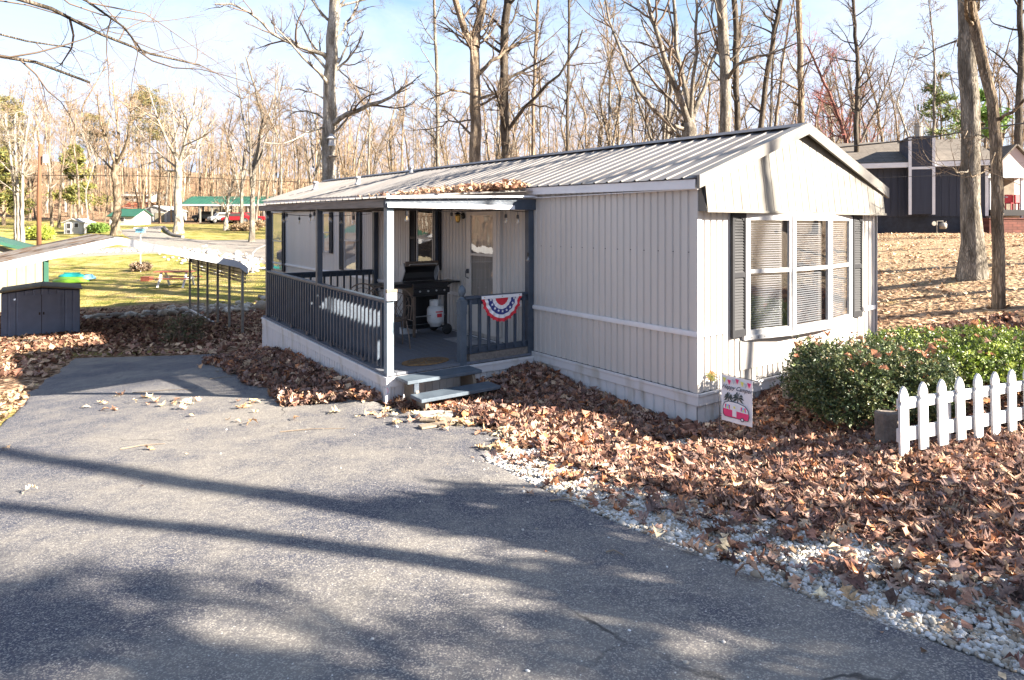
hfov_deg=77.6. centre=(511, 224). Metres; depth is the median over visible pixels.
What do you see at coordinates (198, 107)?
bare tree
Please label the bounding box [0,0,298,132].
oak tree
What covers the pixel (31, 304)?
door
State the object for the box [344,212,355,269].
window
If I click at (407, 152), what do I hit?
bare tree
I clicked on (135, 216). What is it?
cottage
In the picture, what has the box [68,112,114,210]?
pine tree
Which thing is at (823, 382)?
evergreen shrub
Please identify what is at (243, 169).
bare tree
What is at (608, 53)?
bare tree
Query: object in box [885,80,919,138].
bare tree
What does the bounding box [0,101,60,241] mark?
birch tree
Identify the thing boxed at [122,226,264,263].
lane
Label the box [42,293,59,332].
door
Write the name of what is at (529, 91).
bare tree
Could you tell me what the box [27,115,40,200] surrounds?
bare tree
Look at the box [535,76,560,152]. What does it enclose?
bare tree
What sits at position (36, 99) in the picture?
bare tree
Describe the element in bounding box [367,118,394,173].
bare tree
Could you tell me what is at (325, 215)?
window
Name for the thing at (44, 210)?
bare tree
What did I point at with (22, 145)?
bare tree
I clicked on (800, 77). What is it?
slender tree
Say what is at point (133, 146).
bare tree
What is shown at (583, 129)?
bare tree
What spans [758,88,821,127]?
bare tree
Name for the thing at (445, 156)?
bare tree
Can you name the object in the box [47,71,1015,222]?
wood
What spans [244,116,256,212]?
bare tree
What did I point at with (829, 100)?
bare tree
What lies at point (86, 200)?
bare tree
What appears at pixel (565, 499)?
twig
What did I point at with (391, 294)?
post box
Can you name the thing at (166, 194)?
bare tree
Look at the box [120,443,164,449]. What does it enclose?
twig
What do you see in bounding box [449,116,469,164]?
bare tree
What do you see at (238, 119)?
bare tree
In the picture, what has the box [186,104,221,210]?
bare tree
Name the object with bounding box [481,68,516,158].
bare tree
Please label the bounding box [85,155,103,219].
bare tree
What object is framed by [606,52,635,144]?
bare tree
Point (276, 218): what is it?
window
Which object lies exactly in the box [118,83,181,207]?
pine tree
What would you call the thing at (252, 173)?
bare tree
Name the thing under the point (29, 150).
bare tree
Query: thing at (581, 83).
bare tree
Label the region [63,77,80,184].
bare tree
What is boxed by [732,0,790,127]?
slender tree
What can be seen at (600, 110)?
bare tree
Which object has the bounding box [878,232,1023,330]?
leaf litter
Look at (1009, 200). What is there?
garden chair
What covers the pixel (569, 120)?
bare tree
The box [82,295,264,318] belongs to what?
creek rocks
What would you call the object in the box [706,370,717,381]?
flower ornament
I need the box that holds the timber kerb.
[163,226,184,237]
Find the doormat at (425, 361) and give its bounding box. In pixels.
[402,357,448,365]
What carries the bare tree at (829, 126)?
on the ground
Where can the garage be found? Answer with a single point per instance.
(165, 213)
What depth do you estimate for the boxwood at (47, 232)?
54.21 m
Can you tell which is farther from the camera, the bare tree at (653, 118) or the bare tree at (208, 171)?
the bare tree at (208, 171)
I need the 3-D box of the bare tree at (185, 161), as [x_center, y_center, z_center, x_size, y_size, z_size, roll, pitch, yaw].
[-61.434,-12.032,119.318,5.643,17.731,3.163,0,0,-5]
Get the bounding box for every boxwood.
[25,223,56,239]
[87,222,110,232]
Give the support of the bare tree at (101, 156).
on the ground
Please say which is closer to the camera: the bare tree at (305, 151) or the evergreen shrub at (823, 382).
the evergreen shrub at (823, 382)
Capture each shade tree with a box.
[52,60,160,234]
[120,68,223,233]
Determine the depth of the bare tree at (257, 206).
73.36 m
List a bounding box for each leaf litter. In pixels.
[0,306,264,378]
[0,381,38,421]
[1,363,878,616]
[143,433,1005,678]
[201,344,381,406]
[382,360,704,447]
[427,310,1023,470]
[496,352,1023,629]
[516,425,1023,668]
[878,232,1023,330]
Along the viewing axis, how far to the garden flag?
6.37 m
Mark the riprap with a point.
(235, 256)
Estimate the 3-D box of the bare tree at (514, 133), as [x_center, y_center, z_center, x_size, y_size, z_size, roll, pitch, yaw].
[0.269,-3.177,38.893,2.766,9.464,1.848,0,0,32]
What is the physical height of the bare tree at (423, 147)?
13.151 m
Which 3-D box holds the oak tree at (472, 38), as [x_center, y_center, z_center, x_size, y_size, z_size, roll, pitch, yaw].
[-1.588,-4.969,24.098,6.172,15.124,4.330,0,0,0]
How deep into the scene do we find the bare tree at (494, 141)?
77.60 m
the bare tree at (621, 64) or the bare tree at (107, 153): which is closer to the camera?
the bare tree at (621, 64)
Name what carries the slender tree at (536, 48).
on the ground
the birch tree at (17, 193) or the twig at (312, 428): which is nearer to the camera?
the twig at (312, 428)
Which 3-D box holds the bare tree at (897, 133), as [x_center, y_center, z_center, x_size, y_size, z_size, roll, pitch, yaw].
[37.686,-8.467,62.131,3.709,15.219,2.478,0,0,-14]
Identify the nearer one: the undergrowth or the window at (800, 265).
the window at (800, 265)
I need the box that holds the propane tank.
[427,299,443,326]
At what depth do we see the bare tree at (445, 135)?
88.56 m
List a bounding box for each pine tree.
[0,94,44,160]
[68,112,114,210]
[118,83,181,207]
[913,71,960,139]
[953,86,1014,137]
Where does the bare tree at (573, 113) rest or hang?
on the ground
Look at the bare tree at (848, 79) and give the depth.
62.52 m
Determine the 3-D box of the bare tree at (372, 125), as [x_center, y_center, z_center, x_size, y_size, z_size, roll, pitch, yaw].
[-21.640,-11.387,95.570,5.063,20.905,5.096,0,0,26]
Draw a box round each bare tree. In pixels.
[0,77,18,137]
[0,104,15,133]
[4,84,19,152]
[13,86,33,180]
[13,107,37,199]
[17,74,34,144]
[17,114,49,220]
[18,129,30,188]
[21,82,62,166]
[22,97,63,212]
[24,70,42,187]
[24,135,47,218]
[26,97,60,227]
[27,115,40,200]
[37,87,58,191]
[41,173,52,214]
[48,100,82,211]
[49,103,83,227]
[52,120,69,216]
[55,82,82,213]
[56,91,86,217]
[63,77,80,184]
[68,124,104,218]
[72,58,115,212]
[75,123,95,214]
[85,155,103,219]
[92,103,106,193]
[93,87,122,212]
[96,111,116,192]
[96,143,120,223]
[97,106,112,205]
[110,107,133,193]
[116,87,140,188]
[123,97,137,190]
[123,100,153,208]
[130,115,147,190]
[136,121,148,193]
[146,100,171,205]
[151,117,169,205]
[157,92,179,205]
[164,130,188,196]
[168,97,185,205]
[168,115,194,200]
[175,124,201,216]
[180,126,192,194]
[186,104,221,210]
[189,86,212,212]
[198,136,219,210]
[202,45,315,241]
[204,94,237,195]
[207,114,221,184]
[209,96,246,189]
[209,100,271,223]
[215,103,245,212]
[227,133,245,212]
[233,104,244,195]
[234,122,256,185]
[237,85,300,198]
[239,87,281,215]
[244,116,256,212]
[251,94,267,221]
[252,110,270,214]
[253,94,279,195]
[265,59,288,195]
[265,65,291,194]
[266,97,279,196]
[276,113,297,193]
[277,119,291,195]
[278,113,320,192]
[284,87,308,189]
[287,104,314,189]
[288,87,351,184]
[296,104,352,181]
[300,113,322,185]
[335,79,348,177]
[335,95,367,178]
[337,63,383,175]
[338,84,376,176]
[338,155,361,176]
[347,118,398,174]
[352,79,385,162]
[353,54,382,174]
[365,101,415,171]
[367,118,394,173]
[371,78,411,171]
[384,60,413,170]
[384,119,408,171]
[389,94,424,169]
[406,106,419,168]
[407,99,420,165]
[407,106,462,167]
[414,125,433,167]
[424,84,443,163]
[425,79,467,166]
[439,100,468,164]
[443,77,494,162]
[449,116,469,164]
[465,61,492,159]
[480,65,552,158]
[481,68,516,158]
[481,103,499,159]
[481,112,494,160]
[483,52,517,158]
[496,102,536,157]
[514,124,540,155]
[519,72,541,153]
[525,62,556,154]
[526,110,554,153]
[527,55,549,138]
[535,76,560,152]
[539,66,585,152]
[542,104,565,150]
[551,94,584,151]
[552,66,597,149]
[557,86,587,150]
[563,76,642,148]
[573,59,598,146]
[579,19,634,146]
[581,25,644,145]
[583,109,591,147]
[585,0,625,142]
[585,61,658,144]
[589,93,613,145]
[591,0,631,144]
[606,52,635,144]
[611,3,729,140]
[615,74,680,141]
[616,106,637,143]
[618,79,683,142]
[619,53,644,142]
[622,105,642,141]
[639,29,732,137]
[639,97,698,139]
[674,23,731,134]
[686,29,719,134]
[694,70,731,133]
[703,0,772,129]
[709,89,719,131]
[731,66,779,129]
[741,82,768,128]
[750,1,809,125]
[750,6,796,126]
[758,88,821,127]
[766,96,786,125]
[782,37,817,120]
[782,47,815,123]
[788,57,880,143]
[793,57,834,132]
[805,42,912,142]
[814,69,849,142]
[817,95,840,140]
[820,41,869,142]
[821,42,871,140]
[837,49,874,128]
[839,46,891,142]
[851,46,909,141]
[860,77,888,141]
[865,66,893,141]
[877,60,917,140]
[879,40,942,136]
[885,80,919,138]
[905,25,1017,129]
[907,86,928,135]
[909,0,951,134]
[915,69,957,139]
[979,41,1009,148]
[981,59,1014,145]
[981,73,1012,148]
[987,56,1023,141]
[1002,77,1023,144]
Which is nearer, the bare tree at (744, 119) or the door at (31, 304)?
the door at (31, 304)
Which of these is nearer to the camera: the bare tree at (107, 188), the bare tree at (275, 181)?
the bare tree at (107, 188)
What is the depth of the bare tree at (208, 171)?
109.19 m
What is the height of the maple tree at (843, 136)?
13.186 m
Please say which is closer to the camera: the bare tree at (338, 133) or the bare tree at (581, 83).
the bare tree at (338, 133)
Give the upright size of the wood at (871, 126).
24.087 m
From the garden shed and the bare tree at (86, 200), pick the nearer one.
the garden shed
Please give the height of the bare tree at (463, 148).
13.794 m
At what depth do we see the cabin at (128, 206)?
100.41 m
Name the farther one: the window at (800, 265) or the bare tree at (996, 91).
the bare tree at (996, 91)
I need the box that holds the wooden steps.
[396,366,500,410]
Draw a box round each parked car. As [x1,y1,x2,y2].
[192,211,219,220]
[206,213,233,222]
[220,213,249,222]
[238,212,264,221]
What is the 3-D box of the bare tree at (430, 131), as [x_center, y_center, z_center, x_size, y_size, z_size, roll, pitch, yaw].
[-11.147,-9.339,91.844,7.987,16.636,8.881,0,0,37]
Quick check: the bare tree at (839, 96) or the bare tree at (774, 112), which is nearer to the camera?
the bare tree at (839, 96)
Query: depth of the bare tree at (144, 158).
118.99 m
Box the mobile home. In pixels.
[262,122,888,424]
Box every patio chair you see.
[349,283,377,341]
[367,286,396,345]
[380,288,412,348]
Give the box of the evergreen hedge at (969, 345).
[847,319,1023,387]
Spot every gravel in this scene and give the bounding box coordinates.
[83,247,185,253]
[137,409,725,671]
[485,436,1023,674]
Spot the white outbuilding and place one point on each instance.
(31, 273)
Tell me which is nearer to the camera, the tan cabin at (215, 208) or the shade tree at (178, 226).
the shade tree at (178, 226)
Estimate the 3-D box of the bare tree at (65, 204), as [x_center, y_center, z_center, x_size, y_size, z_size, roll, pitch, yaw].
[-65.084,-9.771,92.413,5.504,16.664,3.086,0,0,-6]
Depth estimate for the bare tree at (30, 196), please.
77.37 m
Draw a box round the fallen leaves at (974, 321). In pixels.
[884,318,1023,356]
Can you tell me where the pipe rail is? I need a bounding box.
[250,245,264,272]
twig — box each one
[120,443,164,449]
[132,389,187,392]
[280,428,344,431]
[550,498,582,502]
[606,549,623,555]
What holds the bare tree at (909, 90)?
on the ground
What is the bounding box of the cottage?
[106,209,153,224]
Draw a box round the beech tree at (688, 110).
[576,0,779,138]
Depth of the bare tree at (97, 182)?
121.01 m
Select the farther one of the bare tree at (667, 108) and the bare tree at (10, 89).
the bare tree at (10, 89)
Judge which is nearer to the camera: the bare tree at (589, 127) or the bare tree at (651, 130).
the bare tree at (651, 130)
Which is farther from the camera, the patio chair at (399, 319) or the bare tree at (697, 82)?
the bare tree at (697, 82)
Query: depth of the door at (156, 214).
83.66 m
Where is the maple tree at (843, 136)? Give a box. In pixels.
[776,12,891,142]
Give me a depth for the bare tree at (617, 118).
50.01 m
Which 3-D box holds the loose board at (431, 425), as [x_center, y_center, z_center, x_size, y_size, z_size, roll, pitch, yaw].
[-0.691,2.288,7.400,0.800,0.022,0.120,0,0,-29]
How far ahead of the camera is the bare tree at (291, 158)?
34.04 m
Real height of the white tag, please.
0.232 m
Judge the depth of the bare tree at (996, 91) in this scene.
84.47 m
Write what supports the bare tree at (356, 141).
on the ground
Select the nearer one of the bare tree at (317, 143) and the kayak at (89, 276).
the kayak at (89, 276)
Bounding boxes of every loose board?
[418,415,482,428]
[420,416,496,422]
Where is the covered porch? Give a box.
[257,190,537,405]
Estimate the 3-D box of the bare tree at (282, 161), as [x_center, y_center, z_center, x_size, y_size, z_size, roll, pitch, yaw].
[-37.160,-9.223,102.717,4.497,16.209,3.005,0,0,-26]
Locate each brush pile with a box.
[228,222,260,230]
[244,219,264,227]
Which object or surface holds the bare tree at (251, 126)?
on the ground
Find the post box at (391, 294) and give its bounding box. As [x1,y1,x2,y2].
[385,289,396,300]
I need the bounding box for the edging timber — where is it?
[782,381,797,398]
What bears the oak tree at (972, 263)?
on the ground
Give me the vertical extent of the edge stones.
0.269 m
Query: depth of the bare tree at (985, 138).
49.79 m
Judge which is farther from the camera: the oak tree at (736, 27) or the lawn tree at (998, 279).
the oak tree at (736, 27)
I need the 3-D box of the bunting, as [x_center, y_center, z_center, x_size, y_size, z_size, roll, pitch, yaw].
[-0.147,1.222,9.359,0.720,0.399,0.036,0,0,-36]
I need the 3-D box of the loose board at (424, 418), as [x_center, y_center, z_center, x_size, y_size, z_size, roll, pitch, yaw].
[-0.462,2.288,7.450,1.240,0.022,0.120,0,0,7]
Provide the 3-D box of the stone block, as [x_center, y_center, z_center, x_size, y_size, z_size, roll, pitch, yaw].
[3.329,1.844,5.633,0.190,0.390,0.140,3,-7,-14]
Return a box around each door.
[22,294,40,334]
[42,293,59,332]
[155,213,163,221]
[465,209,501,337]
[1003,178,1013,209]
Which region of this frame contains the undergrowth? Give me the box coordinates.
[24,166,302,217]
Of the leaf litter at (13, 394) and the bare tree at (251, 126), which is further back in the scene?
the bare tree at (251, 126)
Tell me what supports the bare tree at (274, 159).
on the ground
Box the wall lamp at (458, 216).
[455,212,464,222]
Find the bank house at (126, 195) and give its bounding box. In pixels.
[121,192,164,201]
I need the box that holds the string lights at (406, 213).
[266,208,528,258]
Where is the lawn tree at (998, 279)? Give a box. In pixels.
[908,0,1023,308]
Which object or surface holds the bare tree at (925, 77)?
on the ground
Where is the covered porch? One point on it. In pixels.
(318, 319)
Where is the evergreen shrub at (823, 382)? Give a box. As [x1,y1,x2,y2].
[770,331,969,428]
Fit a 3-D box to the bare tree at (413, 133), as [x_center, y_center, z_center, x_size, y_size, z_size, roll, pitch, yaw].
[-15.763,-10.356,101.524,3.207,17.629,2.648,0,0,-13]
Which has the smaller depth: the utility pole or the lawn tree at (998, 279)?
the lawn tree at (998, 279)
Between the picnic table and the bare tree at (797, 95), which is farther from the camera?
the bare tree at (797, 95)
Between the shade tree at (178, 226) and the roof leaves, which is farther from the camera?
the shade tree at (178, 226)
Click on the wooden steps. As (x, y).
(468, 386)
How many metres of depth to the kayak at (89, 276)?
33.43 m
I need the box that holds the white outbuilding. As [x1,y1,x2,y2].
[0,236,48,311]
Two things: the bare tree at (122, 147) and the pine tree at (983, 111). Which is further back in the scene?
the bare tree at (122, 147)
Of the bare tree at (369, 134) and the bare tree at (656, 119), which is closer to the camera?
the bare tree at (369, 134)
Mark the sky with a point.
(387, 27)
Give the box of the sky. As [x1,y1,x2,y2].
[0,0,1023,178]
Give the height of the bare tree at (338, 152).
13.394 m
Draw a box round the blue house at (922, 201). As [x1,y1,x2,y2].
[836,122,989,232]
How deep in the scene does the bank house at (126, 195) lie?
119.02 m
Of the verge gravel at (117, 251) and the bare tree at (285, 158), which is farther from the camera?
the bare tree at (285, 158)
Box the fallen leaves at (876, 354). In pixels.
[793,330,939,376]
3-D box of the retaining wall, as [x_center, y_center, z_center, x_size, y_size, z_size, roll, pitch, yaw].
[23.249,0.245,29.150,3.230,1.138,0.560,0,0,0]
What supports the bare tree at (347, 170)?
on the ground
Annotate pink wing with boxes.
[987,144,1023,217]
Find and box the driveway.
[0,354,1023,679]
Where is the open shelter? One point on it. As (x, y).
(198, 201)
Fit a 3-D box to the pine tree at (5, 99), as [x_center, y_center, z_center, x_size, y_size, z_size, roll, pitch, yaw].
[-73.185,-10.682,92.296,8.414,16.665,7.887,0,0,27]
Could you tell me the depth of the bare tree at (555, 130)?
91.55 m
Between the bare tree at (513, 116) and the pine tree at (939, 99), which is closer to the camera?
the pine tree at (939, 99)
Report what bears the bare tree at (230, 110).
on the ground
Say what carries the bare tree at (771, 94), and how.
on the ground
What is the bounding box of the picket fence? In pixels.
[896,369,1023,456]
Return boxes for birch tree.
[0,97,50,239]
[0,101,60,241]
[0,111,31,240]
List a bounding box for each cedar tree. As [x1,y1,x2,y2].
[0,146,36,225]
[42,144,112,217]
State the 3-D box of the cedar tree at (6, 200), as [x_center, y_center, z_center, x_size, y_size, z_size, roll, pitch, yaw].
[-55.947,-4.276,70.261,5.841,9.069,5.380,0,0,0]
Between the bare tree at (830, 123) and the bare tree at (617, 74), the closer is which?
the bare tree at (830, 123)
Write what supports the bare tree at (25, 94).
on the ground
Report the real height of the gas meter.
0.877 m
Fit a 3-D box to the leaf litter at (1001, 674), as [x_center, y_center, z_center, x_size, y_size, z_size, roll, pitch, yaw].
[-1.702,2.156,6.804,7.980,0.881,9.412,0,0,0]
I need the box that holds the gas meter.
[932,221,946,232]
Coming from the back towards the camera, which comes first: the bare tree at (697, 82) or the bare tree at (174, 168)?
the bare tree at (174, 168)
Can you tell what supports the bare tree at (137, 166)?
on the ground
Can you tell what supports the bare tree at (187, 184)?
on the ground
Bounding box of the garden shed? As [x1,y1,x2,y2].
[0,282,82,337]
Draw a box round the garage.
[146,205,187,221]
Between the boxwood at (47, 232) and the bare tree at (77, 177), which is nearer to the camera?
the boxwood at (47, 232)
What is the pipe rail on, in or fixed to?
on the ground
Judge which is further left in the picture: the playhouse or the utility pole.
the utility pole
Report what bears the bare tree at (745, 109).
on the ground
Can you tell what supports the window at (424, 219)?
in the mobile home
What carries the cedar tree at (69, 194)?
on the ground
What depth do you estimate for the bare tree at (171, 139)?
101.83 m
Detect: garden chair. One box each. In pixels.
[1004,195,1019,209]
[1014,195,1019,209]
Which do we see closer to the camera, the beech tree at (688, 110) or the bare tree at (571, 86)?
the beech tree at (688, 110)
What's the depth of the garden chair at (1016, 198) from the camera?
30.04 m
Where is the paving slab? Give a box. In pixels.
[414,410,453,418]
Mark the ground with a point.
(116, 283)
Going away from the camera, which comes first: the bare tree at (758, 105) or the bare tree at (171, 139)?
the bare tree at (758, 105)
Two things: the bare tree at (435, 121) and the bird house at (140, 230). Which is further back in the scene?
the bare tree at (435, 121)
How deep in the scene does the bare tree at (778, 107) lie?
48.36 m
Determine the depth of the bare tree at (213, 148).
122.28 m
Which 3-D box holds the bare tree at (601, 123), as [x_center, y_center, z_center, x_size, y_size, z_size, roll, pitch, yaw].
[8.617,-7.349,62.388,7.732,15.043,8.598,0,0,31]
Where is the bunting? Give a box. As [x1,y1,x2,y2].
[481,293,521,321]
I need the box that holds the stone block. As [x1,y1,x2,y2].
[874,410,897,443]
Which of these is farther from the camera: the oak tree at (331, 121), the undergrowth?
the undergrowth
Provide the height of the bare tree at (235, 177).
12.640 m
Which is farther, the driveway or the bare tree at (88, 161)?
the bare tree at (88, 161)
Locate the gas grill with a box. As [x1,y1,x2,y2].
[369,260,459,337]
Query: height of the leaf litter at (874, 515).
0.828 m
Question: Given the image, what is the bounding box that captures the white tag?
[386,388,389,405]
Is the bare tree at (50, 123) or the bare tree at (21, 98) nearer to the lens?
the bare tree at (21, 98)
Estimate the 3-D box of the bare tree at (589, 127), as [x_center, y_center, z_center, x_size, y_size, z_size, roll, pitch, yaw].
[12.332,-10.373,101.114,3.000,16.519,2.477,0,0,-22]
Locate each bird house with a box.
[134,227,146,271]
[326,134,336,156]
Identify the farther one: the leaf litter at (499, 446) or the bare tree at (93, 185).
the bare tree at (93, 185)
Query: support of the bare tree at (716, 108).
on the ground
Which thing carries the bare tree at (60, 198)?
on the ground
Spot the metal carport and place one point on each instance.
(43, 252)
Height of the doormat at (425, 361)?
0.018 m
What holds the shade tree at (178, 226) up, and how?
on the ground
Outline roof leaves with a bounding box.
[357,178,530,196]
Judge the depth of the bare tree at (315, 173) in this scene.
63.16 m
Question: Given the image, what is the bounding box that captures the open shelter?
[182,196,272,222]
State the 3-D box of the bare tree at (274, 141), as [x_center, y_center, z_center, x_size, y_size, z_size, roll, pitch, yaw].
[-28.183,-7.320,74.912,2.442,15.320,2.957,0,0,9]
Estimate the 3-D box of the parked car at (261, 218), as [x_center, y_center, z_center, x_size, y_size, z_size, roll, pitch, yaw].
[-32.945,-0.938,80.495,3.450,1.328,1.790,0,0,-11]
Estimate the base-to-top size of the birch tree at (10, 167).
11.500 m
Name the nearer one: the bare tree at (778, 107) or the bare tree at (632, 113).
the bare tree at (778, 107)
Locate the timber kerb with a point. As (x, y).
(171, 233)
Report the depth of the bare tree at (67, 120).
90.16 m
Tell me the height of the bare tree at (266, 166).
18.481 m
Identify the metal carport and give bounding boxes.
[0,234,247,333]
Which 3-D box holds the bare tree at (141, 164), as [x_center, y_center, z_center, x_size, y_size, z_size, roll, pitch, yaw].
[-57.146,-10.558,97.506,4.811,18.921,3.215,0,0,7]
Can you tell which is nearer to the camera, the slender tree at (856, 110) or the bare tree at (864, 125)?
the slender tree at (856, 110)
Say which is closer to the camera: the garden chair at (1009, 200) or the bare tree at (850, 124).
the garden chair at (1009, 200)
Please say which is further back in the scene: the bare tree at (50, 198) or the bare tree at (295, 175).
the bare tree at (295, 175)
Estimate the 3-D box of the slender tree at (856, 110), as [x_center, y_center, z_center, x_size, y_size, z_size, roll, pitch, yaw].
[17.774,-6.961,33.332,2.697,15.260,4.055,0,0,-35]
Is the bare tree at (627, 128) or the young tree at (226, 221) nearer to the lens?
the young tree at (226, 221)
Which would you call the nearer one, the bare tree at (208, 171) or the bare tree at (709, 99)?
the bare tree at (709, 99)
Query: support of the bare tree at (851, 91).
on the ground
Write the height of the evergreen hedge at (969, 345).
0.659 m
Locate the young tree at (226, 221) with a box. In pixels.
[212,175,241,229]
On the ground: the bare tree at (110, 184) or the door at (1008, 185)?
the bare tree at (110, 184)
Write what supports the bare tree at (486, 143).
on the ground
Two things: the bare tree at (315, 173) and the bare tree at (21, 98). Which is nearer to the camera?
the bare tree at (315, 173)
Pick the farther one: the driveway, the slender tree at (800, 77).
the slender tree at (800, 77)
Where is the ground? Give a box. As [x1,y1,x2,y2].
[0,159,1023,675]
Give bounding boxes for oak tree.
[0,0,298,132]
[195,0,431,180]
[395,0,548,162]
[441,0,621,158]
[679,0,753,130]
[714,0,818,132]
[895,0,988,280]
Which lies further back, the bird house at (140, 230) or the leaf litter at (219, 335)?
the bird house at (140, 230)
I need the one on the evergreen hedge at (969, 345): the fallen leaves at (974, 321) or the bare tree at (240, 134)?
the fallen leaves at (974, 321)
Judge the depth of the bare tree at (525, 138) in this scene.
44.94 m
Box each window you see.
[66,223,70,228]
[272,212,281,270]
[323,212,328,252]
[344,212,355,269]
[416,210,432,260]
[741,213,853,340]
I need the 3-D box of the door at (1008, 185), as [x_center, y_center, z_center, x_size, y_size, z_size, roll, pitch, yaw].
[24.121,-1.460,30.955,0.500,1.703,0.070,0,0,0]
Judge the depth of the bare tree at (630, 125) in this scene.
77.56 m
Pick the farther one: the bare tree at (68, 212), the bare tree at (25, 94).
the bare tree at (25, 94)
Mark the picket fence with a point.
(943, 427)
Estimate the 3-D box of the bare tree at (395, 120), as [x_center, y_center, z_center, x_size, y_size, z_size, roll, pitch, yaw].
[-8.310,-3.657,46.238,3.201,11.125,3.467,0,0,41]
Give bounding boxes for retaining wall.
[982,218,1023,232]
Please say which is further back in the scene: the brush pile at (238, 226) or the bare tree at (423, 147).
the bare tree at (423, 147)
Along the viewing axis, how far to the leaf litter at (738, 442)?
6.31 m
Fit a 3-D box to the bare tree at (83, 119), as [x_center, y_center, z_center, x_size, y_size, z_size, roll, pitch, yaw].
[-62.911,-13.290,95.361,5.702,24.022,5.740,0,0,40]
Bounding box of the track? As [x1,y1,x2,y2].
[59,247,181,257]
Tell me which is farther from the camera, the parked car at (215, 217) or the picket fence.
the parked car at (215, 217)
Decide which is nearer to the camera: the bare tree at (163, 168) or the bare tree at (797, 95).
the bare tree at (797, 95)
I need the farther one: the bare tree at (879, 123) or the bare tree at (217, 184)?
the bare tree at (217, 184)
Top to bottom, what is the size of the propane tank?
0.460 m
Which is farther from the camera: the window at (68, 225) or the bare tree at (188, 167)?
the bare tree at (188, 167)
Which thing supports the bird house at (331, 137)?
attached to the oak tree at (331, 121)
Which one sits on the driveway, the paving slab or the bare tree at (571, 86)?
the paving slab
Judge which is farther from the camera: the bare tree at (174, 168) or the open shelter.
the bare tree at (174, 168)
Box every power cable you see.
[27,175,311,182]
[840,123,1023,147]
[876,175,1013,177]
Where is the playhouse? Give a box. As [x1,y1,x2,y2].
[61,218,95,233]
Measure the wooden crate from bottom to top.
0.230 m
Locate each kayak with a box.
[52,277,89,282]
[58,272,84,276]
[83,274,95,279]
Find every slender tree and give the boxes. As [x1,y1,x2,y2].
[395,0,449,166]
[497,0,580,154]
[532,0,591,150]
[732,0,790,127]
[755,0,833,122]
[816,0,891,151]
[979,0,1023,147]
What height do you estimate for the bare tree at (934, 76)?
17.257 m
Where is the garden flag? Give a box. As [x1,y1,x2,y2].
[719,373,759,437]
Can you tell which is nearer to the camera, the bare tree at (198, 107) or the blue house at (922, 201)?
the blue house at (922, 201)
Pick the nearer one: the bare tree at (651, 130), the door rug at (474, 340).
the door rug at (474, 340)
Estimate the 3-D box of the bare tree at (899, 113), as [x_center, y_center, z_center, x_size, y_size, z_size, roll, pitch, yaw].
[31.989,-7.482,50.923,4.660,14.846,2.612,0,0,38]
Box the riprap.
[158,245,264,274]
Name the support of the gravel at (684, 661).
on the driveway
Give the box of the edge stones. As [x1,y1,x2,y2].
[0,318,215,346]
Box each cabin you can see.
[121,202,154,208]
[209,206,243,212]
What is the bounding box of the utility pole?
[36,144,47,244]
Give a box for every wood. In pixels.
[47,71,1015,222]
[595,86,1023,145]
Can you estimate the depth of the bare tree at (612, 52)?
46.13 m
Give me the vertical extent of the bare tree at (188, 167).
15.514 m
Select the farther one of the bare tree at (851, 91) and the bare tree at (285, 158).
the bare tree at (285, 158)
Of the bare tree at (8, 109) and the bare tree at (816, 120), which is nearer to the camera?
the bare tree at (816, 120)
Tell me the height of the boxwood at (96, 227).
1.222 m
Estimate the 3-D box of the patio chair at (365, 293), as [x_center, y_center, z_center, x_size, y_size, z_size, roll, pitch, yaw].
[-2.509,1.449,10.801,0.537,0.973,0.470,0,0,-6]
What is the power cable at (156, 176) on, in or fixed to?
attached to the utility pole
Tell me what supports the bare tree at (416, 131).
on the ground
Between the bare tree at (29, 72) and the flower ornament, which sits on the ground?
the bare tree at (29, 72)
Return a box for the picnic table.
[148,270,201,287]
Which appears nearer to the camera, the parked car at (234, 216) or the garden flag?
the garden flag
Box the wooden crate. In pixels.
[141,276,153,280]
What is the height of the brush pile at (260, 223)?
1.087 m
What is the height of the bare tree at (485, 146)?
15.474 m
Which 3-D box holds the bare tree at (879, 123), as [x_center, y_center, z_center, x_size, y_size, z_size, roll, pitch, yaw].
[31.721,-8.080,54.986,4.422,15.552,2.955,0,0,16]
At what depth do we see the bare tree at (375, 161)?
86.06 m
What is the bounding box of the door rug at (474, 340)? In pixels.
[443,336,492,345]
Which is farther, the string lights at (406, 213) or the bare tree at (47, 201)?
the bare tree at (47, 201)
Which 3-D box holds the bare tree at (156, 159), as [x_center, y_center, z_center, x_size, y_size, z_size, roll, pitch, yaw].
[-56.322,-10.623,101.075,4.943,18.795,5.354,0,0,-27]
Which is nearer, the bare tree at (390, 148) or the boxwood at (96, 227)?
the bare tree at (390, 148)
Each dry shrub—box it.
[128,261,153,271]
[156,311,210,344]
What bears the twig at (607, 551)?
on the driveway
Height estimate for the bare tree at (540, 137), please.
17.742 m
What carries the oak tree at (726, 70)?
on the ground

